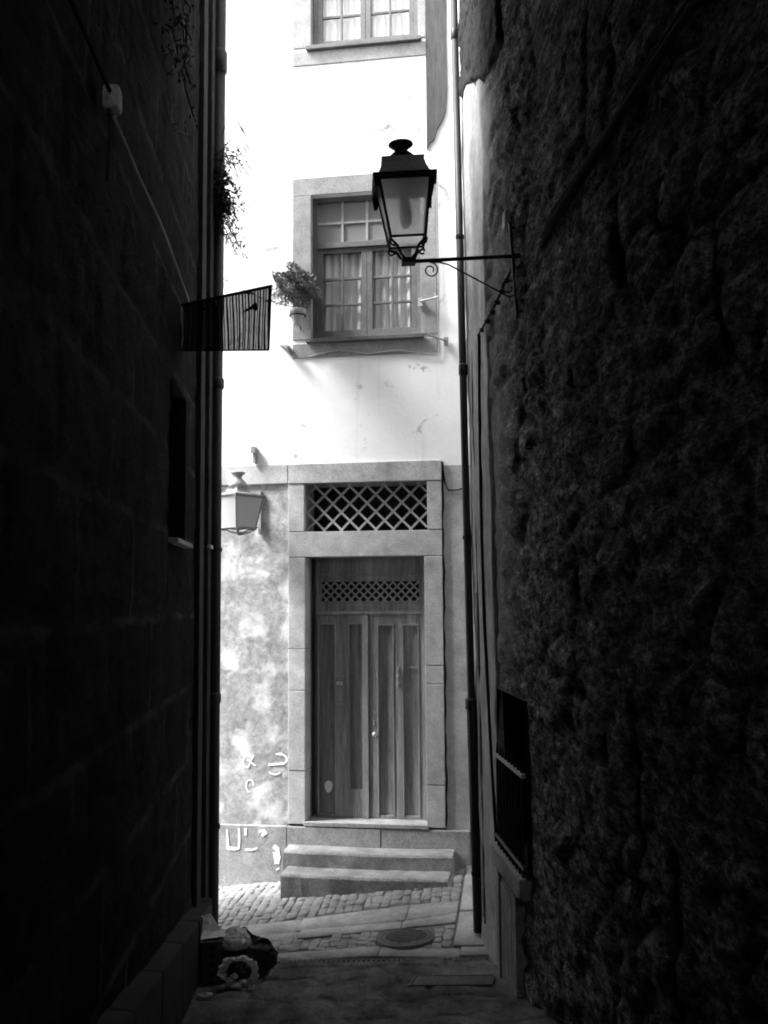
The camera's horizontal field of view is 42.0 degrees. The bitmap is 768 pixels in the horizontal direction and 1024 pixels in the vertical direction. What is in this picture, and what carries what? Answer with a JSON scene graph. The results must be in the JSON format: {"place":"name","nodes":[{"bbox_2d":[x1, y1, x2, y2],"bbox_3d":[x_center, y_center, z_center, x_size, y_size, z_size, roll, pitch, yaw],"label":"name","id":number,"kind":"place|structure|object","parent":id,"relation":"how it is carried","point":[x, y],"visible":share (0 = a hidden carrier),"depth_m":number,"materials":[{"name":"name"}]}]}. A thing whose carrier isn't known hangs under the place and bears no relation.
{"place":"outdoors","nodes":[
{"label":"outdoors","id":0,"kind":"place"},
{"bbox_2d":[219,865,490,964],"bbox_3d":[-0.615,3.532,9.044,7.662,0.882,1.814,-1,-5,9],"label":"street cobbles","id":1,"kind":"object","parent":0,"point":[257,899],"visible":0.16,"depth_m":9.03,"materials":[{"name":"stone"}]},
{"bbox_2d":[219,0,473,886],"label":"townhouse","id":2,"kind":"structure","parent":1,"relation":"on","point":[332,673],"depth_m":10.21,"materials":[{"name":"stained plaster"},{"name":"granite"},{"name":"slate"}]},
{"bbox_2d":[221,471,265,535],"bbox_3d":[-1.369,-0.079,9.945,0.392,0.631,0.614,-5,-7,41],"label":"facade lantern","id":3,"kind":"object","parent":2,"relation":"attached to","point":[241,506],"visible":0.91,"depth_m":9.77,"materials":[{"name":"metal"}]},
{"bbox_2d":[251,446,256,463],"bbox_3d":[-1.337,-0.583,10.269,0.042,0.170,0.090,-1,-5,9],"label":"wall bracket","id":4,"kind":"object","parent":2,"relation":"attached to","point":[254,450],"depth_m":10.24,"materials":[{"name":"metal"}]},
{"bbox_2d":[279,345,290,355],"bbox_3d":[-1.022,-1.667,10.298,0.110,0.110,0.120,-1,-5,9],"label":"line bracket","id":5,"kind":"object","parent":2,"relation":"attached to","point":[287,348],"visible":1,"depth_m":10.27,"materials":[{"name":"metal"}]},
{"bbox_2d":[272,261,322,329],"bbox_3d":[-0.903,-2.218,10.223,0.580,0.694,0.522,-1,-5,9],"label":"flower pot","id":6,"kind":"object","parent":2,"relation":"on","point":[297,311],"visible":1,"depth_m":10.15,"materials":[{"name":"ceramic"}]},
{"bbox_2d":[316,615,369,817],"bbox_3d":[-0.419,2.061,10.157,0.542,2.026,0.067,-1,-5,9],"label":"door leaf","id":7,"kind":"structure","parent":2,"relation":"in","point":[342,641],"depth_m":10.16,"materials":[{"name":"grey wood"}]},
{"bbox_2d":[293,0,425,66],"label":"window","id":8,"kind":"structure","parent":2,"relation":"in","point":[343,30],"depth_m":10.62,"materials":[{"name":"grey paint"}]},
{"bbox_2d":[293,173,437,358],"bbox_3d":[-0.188,-2.542,10.425,1.505,1.915,0.360,-1,-5,9],"label":"window","id":9,"kind":"structure","parent":2,"relation":"in","point":[369,303],"depth_m":10.40,"materials":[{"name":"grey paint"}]},
{"bbox_2d":[309,168,439,356],"bbox_3d":[-0.111,-2.544,10.269,1.356,1.940,0.011,-1,-5,9],"label":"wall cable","id":10,"kind":"object","parent":2,"relation":"attached to","point":[438,302],"depth_m":10.17,"materials":[{"name":"metal"}]},
{"bbox_2d":[369,614,423,818],"bbox_3d":[0.119,2.048,10.055,0.541,2.026,0.103,-1,-5,9],"label":"door leaf","id":11,"kind":"structure","parent":2,"relation":"in","point":[395,640],"depth_m":10.07,"materials":[{"name":"grey wood"}]},
{"bbox_2d":[418,293,438,306],"bbox_3d":[0.447,-2.145,10.111,0.230,0.110,0.047,-3,-6,26],"label":"line bracket","id":12,"kind":"object","parent":2,"relation":"attached to","point":[420,302],"visible":1,"depth_m":10.12,"materials":[{"name":"metal"}]},
{"bbox_2d":[428,331,448,345],"bbox_3d":[0.548,-1.745,10.060,0.214,0.142,0.048,1,-5,-10],"label":"line bracket","id":13,"kind":"object","parent":2,"relation":"attached to","point":[446,341],"visible":1,"depth_m":10.05,"materials":[{"name":"metal"}]},
{"bbox_2d":[441,461,461,825],"bbox_3d":[0.702,1.266,9.820,0.260,3.562,0.019,-1,-5,9],"label":"wall cable","id":14,"kind":"object","parent":2,"relation":"attached to","point":[443,481],"depth_m":9.83,"materials":[{"name":"black rubber"}]},
{"bbox_2d":[222,875,488,959],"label":"street slabs","id":15,"kind":"structure","parent":1,"relation":"on","point":[468,941],"depth_m":8.52,"materials":[{"name":"grey stone"}]},
{"bbox_2d":[280,844,454,898],"bbox_3d":[-0.166,3.615,9.458,1.635,0.748,0.536,-1,-5,9],"label":"stone doorstep","id":16,"kind":"object","parent":1,"relation":"on","point":[312,871],"visible":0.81,"depth_m":9.41,"materials":[{"name":"grey stone"}]},
{"bbox_2d":[278,956,487,962],"bbox_3d":[-0.137,3.544,7.908,2.500,0.174,0.056,-1,-5,9],"label":"slot drain","id":17,"kind":"object","parent":1,"relation":"on","point":[369,959],"visible":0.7,"depth_m":7.90,"materials":[{"name":"black metal"}]},
{"bbox_2d":[376,928,435,949],"bbox_3d":[0.186,3.514,8.259,0.524,0.041,0.524,-6,-6,8],"label":"manhole cover","id":18,"kind":"object","parent":1,"relation":"on","point":[407,939],"visible":1,"depth_m":8.18,"materials":[{"name":"metal"}]},
{"bbox_2d":[182,958,557,1023],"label":"alley floor","id":19,"kind":"structure","parent":0,"point":[341,992],"depth_m":6.66,"materials":[{"name":"grey stone"}]},
{"bbox_2d":[0,0,215,1023],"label":"stone house","id":20,"kind":"structure","parent":19,"relation":"on","point":[106,408],"depth_m":4.53,"materials":[{"name":"black stone"}]},
{"bbox_2d":[68,0,111,92],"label":"wall cable","id":21,"kind":"object","parent":20,"relation":"attached to","point":[88,41],"depth_m":4.03,"materials":[{"name":"black rubber"}]},
{"bbox_2d":[102,84,121,116],"bbox_3d":[-1.223,-1.841,4.500,0.076,0.142,0.092,0,-5,-4],"label":"junction box","id":22,"kind":"object","parent":20,"relation":"attached to","point":[111,102],"visible":0.94,"depth_m":4.46,"materials":[{"name":"white paint"}]},
{"bbox_2d":[106,115,111,180],"bbox_3d":[-1.233,-1.632,4.477,0.014,0.310,0.025,-2,-5,22],"label":"wall cable","id":23,"kind":"object","parent":22,"relation":"hanging from","point":[108,148],"depth_m":4.48,"materials":[{"name":"rubber"}]},
{"bbox_2d":[112,114,189,301],"bbox_3d":[-1.316,-1.666,5.897,0.033,0.039,2.781,0,-5,-4],"label":"wall cable","id":24,"kind":"object","parent":20,"relation":"attached to","point":[142,184],"depth_m":5.41,"materials":[{"name":"grey plastic"}]},
{"bbox_2d":[153,0,199,136],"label":"dry creeper","id":25,"kind":"object","parent":20,"relation":"attached to","point":[183,40],"visible":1,"depth_m":6.40,"materials":[{"name":"black plant"}]},
{"bbox_2d":[167,378,192,548],"bbox_3d":[-1.576,-0.315,7.033,0.375,1.105,0.810,0,-5,-4],"label":"window","id":26,"kind":"structure","parent":20,"relation":"in","point":[177,427],"depth_m":7.40,"materials":[{"name":"black"}]},
{"bbox_2d":[209,0,226,925],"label":"drainpipe","id":27,"kind":"object","parent":20,"relation":"attached to","point":[220,96],"visible":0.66,"depth_m":8.87,"materials":[{"name":"metal"}]},
{"bbox_2d":[213,117,254,268],"bbox_3d":[-1.432,-2.899,9.070,0.521,1.424,0.309,0,-5,-4],"label":"wild plant","id":28,"kind":"object","parent":27,"relation":"attached to","point":[225,205],"visible":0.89,"depth_m":9.04,"materials":[{"name":"black plant"}]},
{"bbox_2d":[221,277,293,306],"bbox_3d":[-1.170,-2.096,9.652,0.090,0.111,1.372,-3,-6,26],"label":"clothesline","id":29,"kind":"object","parent":27,"relation":"attached to","point":[243,289],"visible":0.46,"depth_m":9.34,"materials":[{"name":"black"}]},
{"bbox_2d":[181,284,272,350],"bbox_3d":[-1.132,-1.335,7.093,0.774,0.467,0.062,-3,-6,25],"label":"balcony railing","id":30,"kind":"object","parent":20,"relation":"attached to","point":[238,321],"visible":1,"depth_m":7.09,"materials":[{"name":"black metal"}]},
{"bbox_2d":[195,992,213,1000],"bbox_3d":[-1.228,3.310,6.845,0.127,0.044,0.066,0,-5,-4],"label":"crushed can","id":31,"kind":"object","parent":19,"relation":"on","point":[205,996],"visible":1,"depth_m":6.83,"materials":[{"name":"metal"}]},
{"bbox_2d":[200,926,222,984],"bbox_3d":[-1.284,3.307,7.420,0.160,0.340,0.350,1,-5,-11],"label":"plastic crate","id":32,"kind":"object","parent":19,"relation":"on","point":[211,957],"visible":0.68,"depth_m":7.26,"materials":[{"name":"black plastic"}]},
{"bbox_2d":[200,914,225,939],"bbox_3d":[-1.264,3.069,7.407,0.220,0.120,0.220,0,-5,-4],"label":"crumpled paper","id":33,"kind":"object","parent":32,"relation":"on","point":[211,928],"visible":0.95,"depth_m":7.42,"materials":[{"name":"grey paper"}]},
{"bbox_2d":[217,955,258,990],"bbox_3d":[-1.033,3.267,7.106,0.292,0.232,0.209,0,-5,-4],"label":"clear rubbish bag","id":34,"kind":"object","parent":19,"relation":"on","point":[240,972],"visible":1,"depth_m":7.09,"materials":[{"name":"plastic"}]},
{"bbox_2d":[221,926,278,977],"bbox_3d":[-1.042,3.277,7.498,0.505,0.354,0.338,0,-5,-4],"label":"black rubbish bag","id":35,"kind":"object","parent":19,"relation":"on","point":[262,952],"visible":0.41,"depth_m":7.41,"materials":[{"name":"black plastic"}]},
{"bbox_2d":[218,926,250,950],"bbox_3d":[-1.112,3.155,7.426,0.256,0.142,0.266,0,-5,-4],"label":"white sack","id":36,"kind":"object","parent":35,"relation":"on","point":[235,938],"visible":0.91,"depth_m":7.35,"materials":[{"name":"white plastic"}]},
{"bbox_2d":[408,974,494,988],"bbox_3d":[0.482,3.308,7.030,0.580,0.040,0.320,-5,-14,8],"label":"drain plate","id":37,"kind":"object","parent":19,"relation":"on","point":[476,980],"visible":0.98,"depth_m":7.01,"materials":[{"name":"metal"}]},
{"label":"alley bed","id":38,"kind":"structure","parent":0,"visible":0},
{"bbox_2d":[458,0,767,1023],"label":"rubble house","id":39,"kind":"structure","parent":38,"relation":"on","point":[624,426],"depth_m":4.42,"materials":[{"name":"stone"}]},
{"bbox_2d":[371,138,522,317],"bbox_3d":[0.427,-1.841,6.535,0.991,1.200,0.430,-3,-5,-5],"label":"wall lantern","id":40,"kind":"object","parent":39,"relation":"attached to","point":[403,174],"depth_m":6.50,"materials":[{"name":"black metal"}]},
{"bbox_2d":[450,0,481,933],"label":"drainpipe","id":41,"kind":"object","parent":39,"relation":"attached to","point":[470,703],"visible":0.9,"depth_m":8.41,"materials":[{"name":"metal"}]},
{"bbox_2d":[472,364,485,923],"bbox_3d":[0.757,0.967,8.130,0.050,4.620,0.065,-3,-6,25],"label":"wall cable","id":42,"kind":"object","parent":39,"relation":"attached to","point":[479,659],"depth_m":8.10,"materials":[{"name":"black"}]},
{"bbox_2d":[475,593,483,917],"bbox_3d":[0.781,1.960,8.119,0.024,2.600,0.069,-3,-5,24],"label":"conduit","id":43,"kind":"object","parent":39,"relation":"attached to","point":[477,647],"visible":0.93,"depth_m":8.11,"materials":[{"name":"grey metal"}]},
{"bbox_2d":[478,335,496,868],"bbox_3d":[0.791,0.641,7.667,0.054,4.114,0.376,0,-5,-9],"label":"wall cable","id":44,"kind":"object","parent":39,"relation":"attached to","point":[483,587],"depth_m":7.83,"materials":[{"name":"black"}]},
{"bbox_2d":[477,267,510,335],"bbox_3d":[0.802,-1.507,7.282,0.054,0.130,1.312,0,-5,-4],"label":"lamp feed cable","id":45,"kind":"object","parent":39,"relation":"attached to","point":[491,312],"visible":0.81,"depth_m":7.18,"materials":[{"name":"black plastic"}]},
{"bbox_2d":[502,210,514,232],"bbox_3d":[0.841,-1.956,6.737,0.076,0.130,0.090,0,-5,-4],"label":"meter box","id":46,"kind":"object","parent":39,"relation":"attached to","point":[506,219],"visible":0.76,"depth_m":6.70,"materials":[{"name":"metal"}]},
{"bbox_2d":[490,688,533,900],"bbox_3d":[1.024,1.895,6.935,0.415,1.260,1.060,0,-5,-4],"label":"window","id":47,"kind":"structure","parent":39,"relation":"in","point":[511,854],"depth_m":6.91,"materials":[{"name":"black"}]},
{"bbox_2d":[538,0,705,248],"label":"cable bundle","id":48,"kind":"object","parent":39,"relation":"attached to","point":[666,42],"visible":0.92,"depth_m":4.25,"materials":[{"name":"black rubber"}]}
]}

